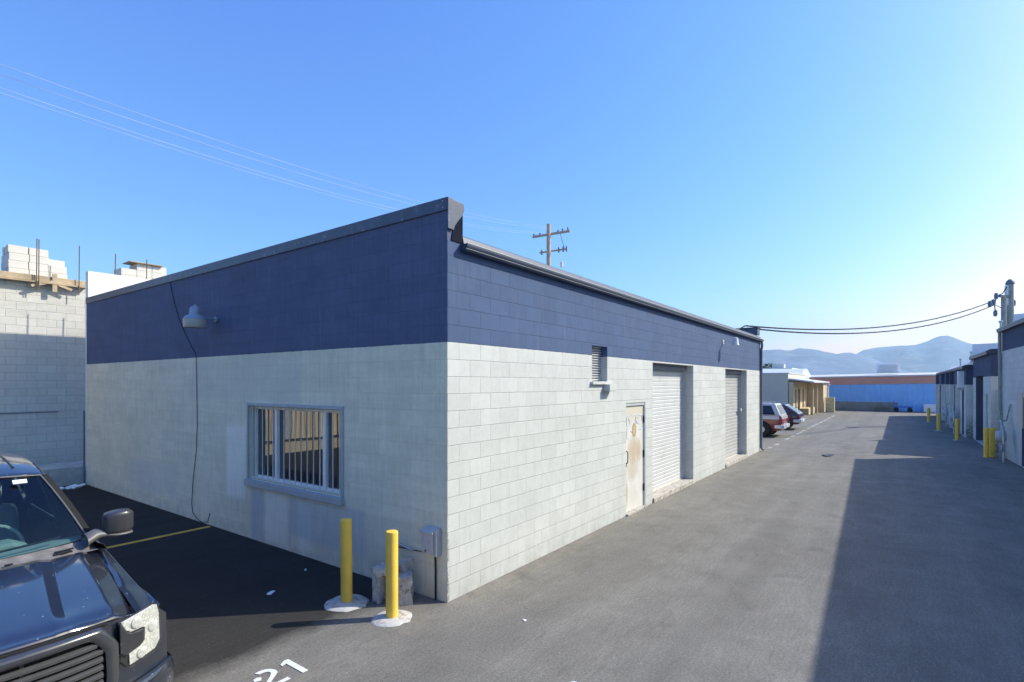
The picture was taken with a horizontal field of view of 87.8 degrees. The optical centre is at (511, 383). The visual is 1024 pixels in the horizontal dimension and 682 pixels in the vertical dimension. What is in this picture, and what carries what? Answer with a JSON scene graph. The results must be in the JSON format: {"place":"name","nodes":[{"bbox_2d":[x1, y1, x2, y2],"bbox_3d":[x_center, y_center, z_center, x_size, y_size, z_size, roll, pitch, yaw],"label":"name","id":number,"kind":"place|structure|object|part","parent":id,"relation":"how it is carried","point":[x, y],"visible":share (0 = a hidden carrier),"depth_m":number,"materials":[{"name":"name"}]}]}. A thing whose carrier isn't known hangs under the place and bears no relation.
{"place":"outdoors","nodes":[
{"label":"outdoors","id":0,"kind":"place"},
{"bbox_2d":[0,0,1023,353],"label":"sky","id":1,"kind":"structure","parent":0,"point":[802,164],"materials":[{"name":"blue"}]},
{"bbox_2d":[20,410,1023,681],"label":"parking lot","id":2,"kind":"structure","parent":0,"point":[882,546],"depth_m":6.64,"materials":[{"name":"grey asphalt"}]},
{"bbox_2d":[0,279,85,464],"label":"block wall","id":3,"kind":"structure","parent":2,"relation":"on","point":[42,368],"depth_m":14.16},
{"bbox_2d":[0,270,85,291],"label":"timber beam","id":4,"kind":"structure","parent":3,"relation":"on","point":[54,281],"depth_m":14.07,"materials":[{"name":"brown wood"}]},
{"bbox_2d":[36,238,39,288],"bbox_3d":[-12.399,-3.140,13.910,0.024,1.300,0.071,0,0,36],"label":"rebar","id":5,"kind":"object","parent":4,"relation":"attached to","point":[38,243],"visible":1,"depth_m":13.92,"materials":[{"name":"brown metal"}]},
{"bbox_2d":[78,246,79,294],"bbox_3d":[-11.888,-3.110,14.614,0.024,1.360,0.031,0,0,36],"label":"rebar","id":6,"kind":"object","parent":4,"relation":"attached to","point":[79,272],"visible":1,"depth_m":14.61,"materials":[{"name":"brown metal"}]},
{"bbox_2d":[14,460,85,490],"bbox_3d":[-12.350,2.366,12.903,1.243,0.547,3.648,0,0,36],"label":"footing","id":7,"kind":"object","parent":2,"relation":"on","point":[64,473],"visible":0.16,"depth_m":13.49,"materials":[{"name":"concrete"}]},
{"bbox_2d":[60,483,85,489],"bbox_3d":[-10.808,2.540,13.038,0.308,0.096,0.620,0,0,17],"label":"paper scrap","id":8,"kind":"object","parent":2,"relation":"on","point":[74,486],"visible":0.89,"depth_m":13.02,"materials":[{"name":"white paper"}]},
{"bbox_2d":[83,411,84,483],"bbox_3d":[-10.928,1.630,13.588,0.041,1.880,0.041,0,0,14],"label":"steel post","id":9,"kind":"object","parent":2,"relation":"on","point":[84,447],"visible":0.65,"depth_m":13.58,"materials":[{"name":"grey metal"}]},
{"bbox_2d":[0,452,173,681],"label":"pickup truck","id":10,"kind":"object","parent":2,"relation":"on","point":[72,591],"visible":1,"depth_m":3.55,"materials":[{"name":"black paint"}]},
{"bbox_3d":[-5.893,1.038,5.131,0.095,0.540,1.800,0,0,38],"label":"rear window","id":11,"kind":"part","parent":10,"relation":"part of","materials":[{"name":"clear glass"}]},
{"bbox_3d":[-4.877,1.056,5.419,1.020,0.484,0.164,0,0,38],"label":"side window","id":12,"kind":"part","parent":10,"relation":"part of","materials":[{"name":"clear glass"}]},
{"bbox_3d":[-4.033,1.059,4.754,0.890,0.484,0.164,0,0,38],"label":"side window","id":13,"kind":"part","parent":10,"relation":"part of","materials":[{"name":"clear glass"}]},
{"bbox_2d":[86,271,149,482],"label":"fire wall","id":14,"kind":"structure","parent":2,"relation":"on","point":[97,283],"depth_m":13.84,"materials":[{"name":"white paint"}]},
{"bbox_2d":[119,268,136,275],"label":"concrete block","id":15,"kind":"structure","parent":14,"relation":"on","point":[126,271],"depth_m":15.93,"materials":[{"name":"white concrete"}]},
{"bbox_2d":[137,270,151,277],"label":"concrete block","id":16,"kind":"structure","parent":14,"relation":"on","point":[140,273],"depth_m":16.27,"materials":[{"name":"white concrete"}]},
{"bbox_2d":[135,264,151,271],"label":"concrete block","id":17,"kind":"structure","parent":16,"relation":"on","point":[141,267],"depth_m":16.27,"materials":[{"name":"white concrete"}]},
{"bbox_2d":[152,272,165,278],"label":"concrete block","id":18,"kind":"object","parent":14,"relation":"on","point":[156,275],"depth_m":16.55,"materials":[{"name":"white concrete"}]},
{"bbox_2d":[152,266,165,273],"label":"concrete block","id":19,"kind":"structure","parent":18,"relation":"on","point":[161,270],"depth_m":16.61,"materials":[{"name":"white concrete"}]},
{"bbox_2d":[106,526,209,548],"bbox_3d":[-6.297,2.565,8.368,0.110,0.002,2.940,0,0,36],"label":"painted line","id":20,"kind":"object","parent":2,"relation":"on","point":[157,537],"visible":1,"depth_m":8.87,"materials":[{"name":"paint"}]},
{"bbox_2d":[253,659,307,681],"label":"parking number","id":21,"kind":"object","parent":2,"relation":"on","point":[273,672],"visible":1,"depth_m":4.76,"materials":[{"name":"white paint"}]},
{"bbox_2d":[324,518,368,611],"bbox_3d":[-1.933,2.076,6.223,0.528,0.990,0.506,0,0,36],"label":"bollard","id":22,"kind":"object","parent":2,"relation":"on","point":[346,600],"visible":1,"depth_m":6.17,"materials":[{"name":"yellow metal"}]},
{"bbox_2d":[371,530,411,626],"bbox_3d":[-1.317,2.091,5.825,0.431,0.959,0.426,0,0,-1],"label":"bollard","id":23,"kind":"object","parent":2,"relation":"on","point":[392,615],"visible":1,"depth_m":5.77,"materials":[{"name":"yellow metal"}]},
{"bbox_2d":[371,557,414,605],"bbox_3d":[-1.399,2.354,6.315,0.507,0.528,0.333,0,0,3],"label":"broken block","id":24,"kind":"object","parent":2,"relation":"on","point":[406,595],"depth_m":6.22,"materials":[{"name":"concrete"}]},
{"bbox_2d":[398,525,441,599],"bbox_3d":[-1.248,2.135,6.511,0.938,0.860,0.127,0,0,36],"label":"meter box","id":25,"kind":"object","parent":2,"relation":"on","point":[431,540],"visible":0.97,"depth_m":6.27,"materials":[{"name":"metal"}]},
{"bbox_2d":[398,542,413,551],"bbox_3d":[-1.402,2.255,6.566,0.049,0.631,0.602,0,0,-45],"label":"bent pipe","id":26,"kind":"object","parent":25,"relation":"attached to","point":[405,546],"visible":0.29,"depth_m":6.45,"materials":[{"name":"metal"}]},
{"bbox_2d":[85,197,763,602],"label":"block building","id":27,"kind":"structure","parent":2,"relation":"on","point":[493,413],"depth_m":8.21,"materials":[{"name":"concrete"}]},
{"bbox_2d":[170,282,209,522],"bbox_3d":[-6.162,0.262,10.135,1.680,4.588,0.028,0,0,36],"label":"cable","id":28,"kind":"object","parent":27,"relation":"attached to","point":[197,423],"visible":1,"depth_m":10.01,"materials":[{"name":"black rubber"}]},
{"bbox_2d":[183,304,217,328],"bbox_3d":[-5.482,-1.172,9.314,0.375,0.401,0.538,0,0,13],"label":"wall lamp","id":29,"kind":"object","parent":27,"relation":"attached to","point":[194,318],"visible":1,"depth_m":9.15,"materials":[{"name":"white metal"}]},
{"bbox_2d":[244,403,343,505],"bbox_3d":[-3.351,1.000,8.159,2.600,1.370,0.196,0,0,36],"label":"window","id":30,"kind":"structure","parent":27,"relation":"in","point":[301,446],"depth_m":8.16,"materials":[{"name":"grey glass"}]},
{"bbox_2d":[626,405,643,511],"bbox_3d":[2.469,1.490,10.722,0.093,2.070,0.946,0,0,36],"label":"door","id":31,"kind":"structure","parent":27,"relation":"in","point":[634,414],"depth_m":10.74,"materials":[{"name":"white paint"}]},
{"bbox_2d":[653,363,685,490],"bbox_3d":[3.660,1.000,12.704,0.140,2.916,2.799,0,0,36],"label":"roll door","id":32,"kind":"structure","parent":27,"relation":"in","point":[668,380],"depth_m":12.92,"materials":[{"name":"white metal"}]},
{"bbox_2d":[722,337,738,345],"bbox_3d":[6.519,-1.252,15.841,0.474,0.235,0.210,0,0,36],"label":"wall lamp","id":33,"kind":"object","parent":27,"relation":"attached to","point":[735,341],"visible":1,"depth_m":15.72,"materials":[{"name":"white metal"}]},
{"bbox_2d":[725,369,741,459],"bbox_3d":[7.164,1.000,17.499,0.170,2.916,2.816,0,0,36],"label":"roll door","id":34,"kind":"structure","parent":27,"relation":"in","point":[732,377],"depth_m":17.92,"materials":[{"name":"white metal"}]},
{"bbox_2d":[532,224,569,267],"bbox_3d":[2.161,-3.090,29.302,2.268,11.320,0.635,0,0,19],"label":"utility pole","id":35,"kind":"object","parent":2,"relation":"on","point":[549,250],"visible":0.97,"depth_m":29.10,"materials":[{"name":"brown wood"}]},
{"bbox_2d":[0,92,530,233],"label":"power line","id":36,"kind":"object","parent":35,"relation":"attached to","point":[196,156],"visible":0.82,"depth_m":13.54,"materials":[{"name":"metal"}]},
{"bbox_2d":[0,87,537,232],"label":"power line","id":37,"kind":"object","parent":35,"relation":"attached to","point":[212,157],"visible":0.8,"depth_m":13.64,"materials":[{"name":"metal"}]},
{"bbox_2d":[1,64,552,227],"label":"power line","id":38,"kind":"object","parent":35,"relation":"attached to","point":[221,141],"visible":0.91,"depth_m":13.19,"materials":[{"name":"metal"}]},
{"bbox_2d":[1,74,555,229],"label":"power line","id":39,"kind":"object","parent":35,"relation":"attached to","point":[207,144],"visible":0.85,"depth_m":12.80,"materials":[{"name":"metal"}]},
{"bbox_2d":[763,401,789,436],"bbox_3d":[11.498,1.764,27.305,4.732,1.720,2.200,0,0,36],"label":"suv","id":40,"kind":"object","parent":2,"relation":"on","point":[775,417],"visible":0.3,"depth_m":25.58,"materials":[{"name":"red paint"}]},
{"bbox_3d":[12.239,1.277,25.764,0.933,0.430,0.135,0,0,36],"label":"side window","id":41,"kind":"part","parent":40,"relation":"part of","materials":[{"name":"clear glass"}]},
{"bbox_3d":[13.196,1.264,26.070,0.203,0.431,1.449,0,0,36],"label":"rear window","id":42,"kind":"part","parent":40,"relation":"part of","materials":[{"name":"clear glass"}]},
{"bbox_2d":[781,404,804,429],"bbox_3d":[14.667,1.893,31.121,4.232,1.447,2.060,0,0,36],"label":"hatchback","id":43,"kind":"object","parent":2,"relation":"on","point":[795,415],"visible":0.3,"depth_m":29.56,"materials":[{"name":"blue metal"}]},
{"bbox_3d":[15.987,1.415,30.161,0.535,0.366,1.340,0,0,36],"label":"rear window","id":44,"kind":"part","parent":43,"relation":"part of","materials":[{"name":"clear glass"}]},
{"bbox_2d":[763,369,829,414],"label":"warehouse","id":45,"kind":"structure","parent":2,"relation":"on","point":[796,389],"depth_m":43.77,"materials":[{"name":"beige"}]},
{"bbox_2d":[768,415,834,447],"bbox_3d":[16.647,2.564,33.092,3.777,0.003,26.718,0,0,36],"label":"painted line","id":46,"kind":"object","parent":2,"relation":"on","point":[803,430],"visible":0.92,"depth_m":29.11,"materials":[{"name":"white paint"}]},
{"bbox_2d":[825,397,834,412],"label":"sign board","id":47,"kind":"object","parent":2,"relation":"on","point":[829,404],"visible":0.93,"depth_m":47.55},
{"bbox_2d":[809,372,937,411],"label":"blue warehouse","id":48,"kind":"structure","parent":2,"relation":"on","point":[916,391],"depth_m":50.70,"materials":[{"name":"blue metal"}]},
{"bbox_2d":[876,363,899,372],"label":"roof cooler","id":49,"kind":"object","parent":48,"relation":"on","point":[888,367],"visible":1,"depth_m":53.76,"materials":[{"name":"white metal"}]},
{"bbox_2d":[868,404,892,410],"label":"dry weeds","id":50,"kind":"object","parent":2,"relation":"on","point":[880,408],"visible":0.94,"depth_m":49.32,"materials":[{"name":"brown plant"}]},
{"bbox_2d":[893,401,912,411],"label":"flat cart","id":51,"kind":"object","parent":2,"relation":"on","point":[909,409],"visible":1,"depth_m":47.78,"materials":[{"name":"blue metal"}]},
{"bbox_2d":[927,408,929,421],"bbox_3d":[27.695,2.093,35.376,0.299,0.954,0.297,0,0,36],"label":"bollard","id":52,"kind":"object","parent":2,"relation":"on","point":[928,414],"visible":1,"depth_m":35.31,"materials":[{"name":"yellow metal"}]},
{"bbox_2d":[923,404,935,412],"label":"storage box","id":53,"kind":"object","parent":2,"relation":"on","point":[932,407],"visible":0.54,"depth_m":47.58,"materials":[{"name":"white metal"}]},
{"bbox_2d":[934,413,940,430],"bbox_3d":[23.164,2.093,28.897,0.373,0.954,0.374,0,0,36],"label":"bollard","id":54,"kind":"object","parent":2,"relation":"on","point":[938,421],"visible":0.99,"depth_m":28.84,"materials":[{"name":"yellow metal"}]},
{"bbox_2d":[942,395,949,426],"bbox_3d":[25.777,1.622,31.630,0.908,1.896,0.332,0,0,-37],"label":"gas meter","id":55,"kind":"object","parent":2,"relation":"on","point":[945,412],"visible":0.98,"depth_m":31.43,"materials":[{"name":"metal"}]},
{"bbox_2d":[949,406,955,433],"bbox_3d":[22.921,1.622,27.649,0.908,1.896,0.332,0,0,-37],"label":"gas meter","id":56,"kind":"object","parent":2,"relation":"on","point":[952,416],"visible":1,"depth_m":27.41,"materials":[{"name":"metal"}]},
{"bbox_2d":[936,365,972,437],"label":"block building","id":57,"kind":"structure","parent":2,"relation":"on","point":[946,387],"depth_m":27.68,"materials":[{"name":"blue paint"}]},
{"bbox_2d":[957,371,963,389],"bbox_3d":[21.938,-0.140,26.022,0.247,0.940,0.600,0,0,36],"label":"air conditioner","id":58,"kind":"object","parent":57,"relation":"attached to","point":[960,380],"visible":1,"depth_m":25.79,"materials":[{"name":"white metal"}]},
{"bbox_2d":[954,359,972,367],"bbox_3d":[26.883,-1.034,31.390,0.860,1.009,8.000,0,0,36],"label":"duct housing","id":59,"kind":"object","parent":57,"relation":"on","point":[966,362],"visible":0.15,"depth_m":30.91,"materials":[{"name":"grey metal"}]},
{"bbox_2d":[954,419,961,440],"bbox_3d":[20.201,2.078,24.135,0.331,0.984,0.328,0,0,36],"label":"bollard","id":60,"kind":"object","parent":2,"relation":"on","point":[957,429],"visible":1,"depth_m":24.06,"materials":[{"name":"yellow metal"}]},
{"bbox_2d":[983,428,988,457],"bbox_3d":[16.549,2.058,18.565,0.150,1.024,0.150,0,0,36],"label":"bollard","id":61,"kind":"object","parent":2,"relation":"on","point":[986,442],"visible":1,"depth_m":18.50,"materials":[{"name":"yellow metal"}]},
{"bbox_2d":[989,428,995,456],"bbox_3d":[16.841,2.058,18.662,0.180,1.024,0.180,0,0,36],"label":"bollard","id":62,"kind":"object","parent":2,"relation":"on","point":[992,445],"visible":0.96,"depth_m":18.59,"materials":[{"name":"yellow metal"}]},
{"bbox_2d":[1000,412,1001,459],"bbox_3d":[16.502,1.770,17.956,0.060,1.600,0.060,0,0,36],"label":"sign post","id":63,"kind":"object","parent":2,"relation":"on","point":[1000,442],"visible":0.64,"depth_m":17.94,"materials":[{"name":"metal"}]},
{"bbox_2d":[988,279,1015,326],"bbox_3d":[30.152,-1.960,32.803,2.475,9.060,0.474,0,0,-15],"label":"utility pole","id":64,"kind":"object","parent":2,"relation":"on","point":[1008,302],"visible":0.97,"depth_m":32.83,"materials":[{"name":"grey wood"}]},
{"bbox_2d":[745,301,992,329],"bbox_3d":[19.218,-3.640,26.555,23.809,2.871,0.060,0,0,-31],"label":"service wire","id":65,"kind":"object","parent":64,"relation":"attached to","point":[861,328],"visible":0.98,"depth_m":24.67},
{"bbox_2d":[760,305,992,333],"bbox_3d":[19.359,-3.431,26.453,23.673,2.749,0.060,0,0,-31],"label":"service wire","id":66,"kind":"object","parent":64,"relation":"attached to","point":[869,332],"visible":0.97,"depth_m":24.62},
{"bbox_2d":[995,404,1010,462],"bbox_3d":[16.112,1.622,17.516,0.908,1.896,0.332,0,0,-37],"label":"gas meter","id":67,"kind":"object","parent":2,"relation":"on","point":[1001,435],"visible":1,"depth_m":17.36,"materials":[{"name":"metal"}]},
{"bbox_2d":[763,362,772,367],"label":"tree","id":68,"kind":"object","parent":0,"point":[766,366],"visible":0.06,"depth_m":84.80,"materials":[{"name":"green plant"}]},
{"bbox_2d":[763,364,796,368],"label":"white building","id":69,"kind":"structure","parent":0,"point":[778,366],"depth_m":79.19,"materials":[{"name":"metal"}]},
{"bbox_2d":[763,348,912,374],"bbox_3d":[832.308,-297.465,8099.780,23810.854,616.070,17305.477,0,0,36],"label":"mountains","id":70,"kind":"structure","parent":0,"point":[815,362],"depth_m":5661.14,"materials":[{"name":"stone"}]},
{"bbox_2d":[857,336,972,372],"bbox_3d":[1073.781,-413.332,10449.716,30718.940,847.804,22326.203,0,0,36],"label":"mountains","id":71,"kind":"structure","parent":0,"point":[940,354],"depth_m":8094.81,"materials":[{"name":"stone"}]},
{"bbox_2d":[969,349,997,451],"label":"block building","id":72,"kind":"structure","parent":0,"point":[985,389],"depth_m":21.37,"materials":[{"name":"blue paint"}]},
{"bbox_2d":[970,343,997,362],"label":"roof wall","id":73,"kind":"structure","parent":72,"relation":"on","point":[979,348],"depth_m":24.69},
{"bbox_2d":[996,318,1023,467],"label":"block building","id":74,"kind":"structure","parent":0,"point":[1011,363],"depth_m":17.52,"materials":[{"name":"blue paint"}]},
{"bbox_2d":[1013,313,1023,321],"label":"roof wall","id":75,"kind":"structure","parent":74,"relation":"on","point":[1016,317],"depth_m":18.35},
{"bbox_3d":[-13.064,-2.785,14.560,1.050,0.110,1.240,0,0,36],"label":"pallet","id":76,"kind":"object","parent":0,"visible":0},
{"bbox_2d":[7,267,28,273],"bbox_3d":[-13.050,-2.938,14.052,0.194,0.193,0.394,0,0,37],"label":"concrete block","id":77,"kind":"object","parent":76,"relation":"on","point":[17,270],"depth_m":13.99,"materials":[{"name":"white concrete"}]},
{"bbox_2d":[6,259,27,268],"bbox_3d":[-13.058,-3.135,14.041,0.194,0.193,0.394,0,0,37],"label":"concrete block","id":78,"kind":"object","parent":77,"relation":"on","point":[17,264],"depth_m":13.96,"materials":[{"name":"white concrete"}]},
{"bbox_2d":[7,252,28,261],"bbox_3d":[-13.047,-3.333,14.057,0.194,0.193,0.394,0,0,36],"label":"concrete block","id":79,"kind":"object","parent":78,"relation":"on","point":[17,256],"depth_m":13.99,"materials":[{"name":"white concrete"}]},
{"bbox_2d":[6,244,27,254],"bbox_3d":[-13.059,-3.530,14.040,0.194,0.193,0.394,0,0,36],"label":"concrete block","id":80,"kind":"object","parent":79,"relation":"on","point":[16,249],"depth_m":13.96,"materials":[{"name":"white concrete"}]},
{"bbox_2d":[29,270,48,276],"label":"concrete block","id":81,"kind":"object","parent":76,"relation":"on","point":[33,272],"depth_m":14.35,"materials":[{"name":"white concrete"}]},
{"bbox_2d":[28,262,47,271],"bbox_3d":[-12.818,-3.135,14.371,0.194,0.193,0.394,0,0,35],"label":"concrete block","id":82,"kind":"object","parent":81,"relation":"on","point":[42,267],"depth_m":14.30,"materials":[{"name":"white concrete"}]},
{"bbox_2d":[29,255,48,264],"bbox_3d":[-12.806,-3.333,14.388,0.194,0.193,0.394,0,0,37],"label":"concrete block","id":83,"kind":"object","parent":82,"relation":"on","point":[42,260],"depth_m":14.35,"materials":[{"name":"white concrete"}]},
{"bbox_2d":[28,247,47,257],"bbox_3d":[-12.815,-3.530,14.375,0.194,0.193,0.394,0,0,35],"label":"concrete block","id":84,"kind":"object","parent":83,"relation":"on","point":[32,251],"depth_m":14.30,"materials":[{"name":"white concrete"}]},
{"bbox_2d":[49,272,66,278],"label":"concrete block","id":85,"kind":"object","parent":76,"relation":"on","point":[64,276],"depth_m":14.67,"materials":[{"name":"white concrete"}]},
{"bbox_2d":[48,265,66,273],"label":"concrete block","id":86,"kind":"structure","parent":85,"relation":"on","point":[57,269],"depth_m":14.64,"materials":[{"name":"white concrete"}]},
{"bbox_2d":[49,259,64,266],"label":"concrete block","id":87,"kind":"structure","parent":86,"relation":"on","point":[57,263],"depth_m":14.79,"materials":[{"name":"white concrete"}]},
{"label":"concrete block","id":88,"kind":"object","parent":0,"visible":0},
{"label":"concrete block","id":89,"kind":"object","parent":88,"relation":"on","visible":0},
{"bbox_2d":[122,261,163,266],"bbox_3d":[-11.392,-3.666,16.435,0.600,0.024,0.900,0,0,36],"label":"plank","id":90,"kind":"object","parent":89,"relation":"on","point":[130,262],"visible":0.57,"depth_m":16.18,"materials":[{"name":"wood"}]}
]}

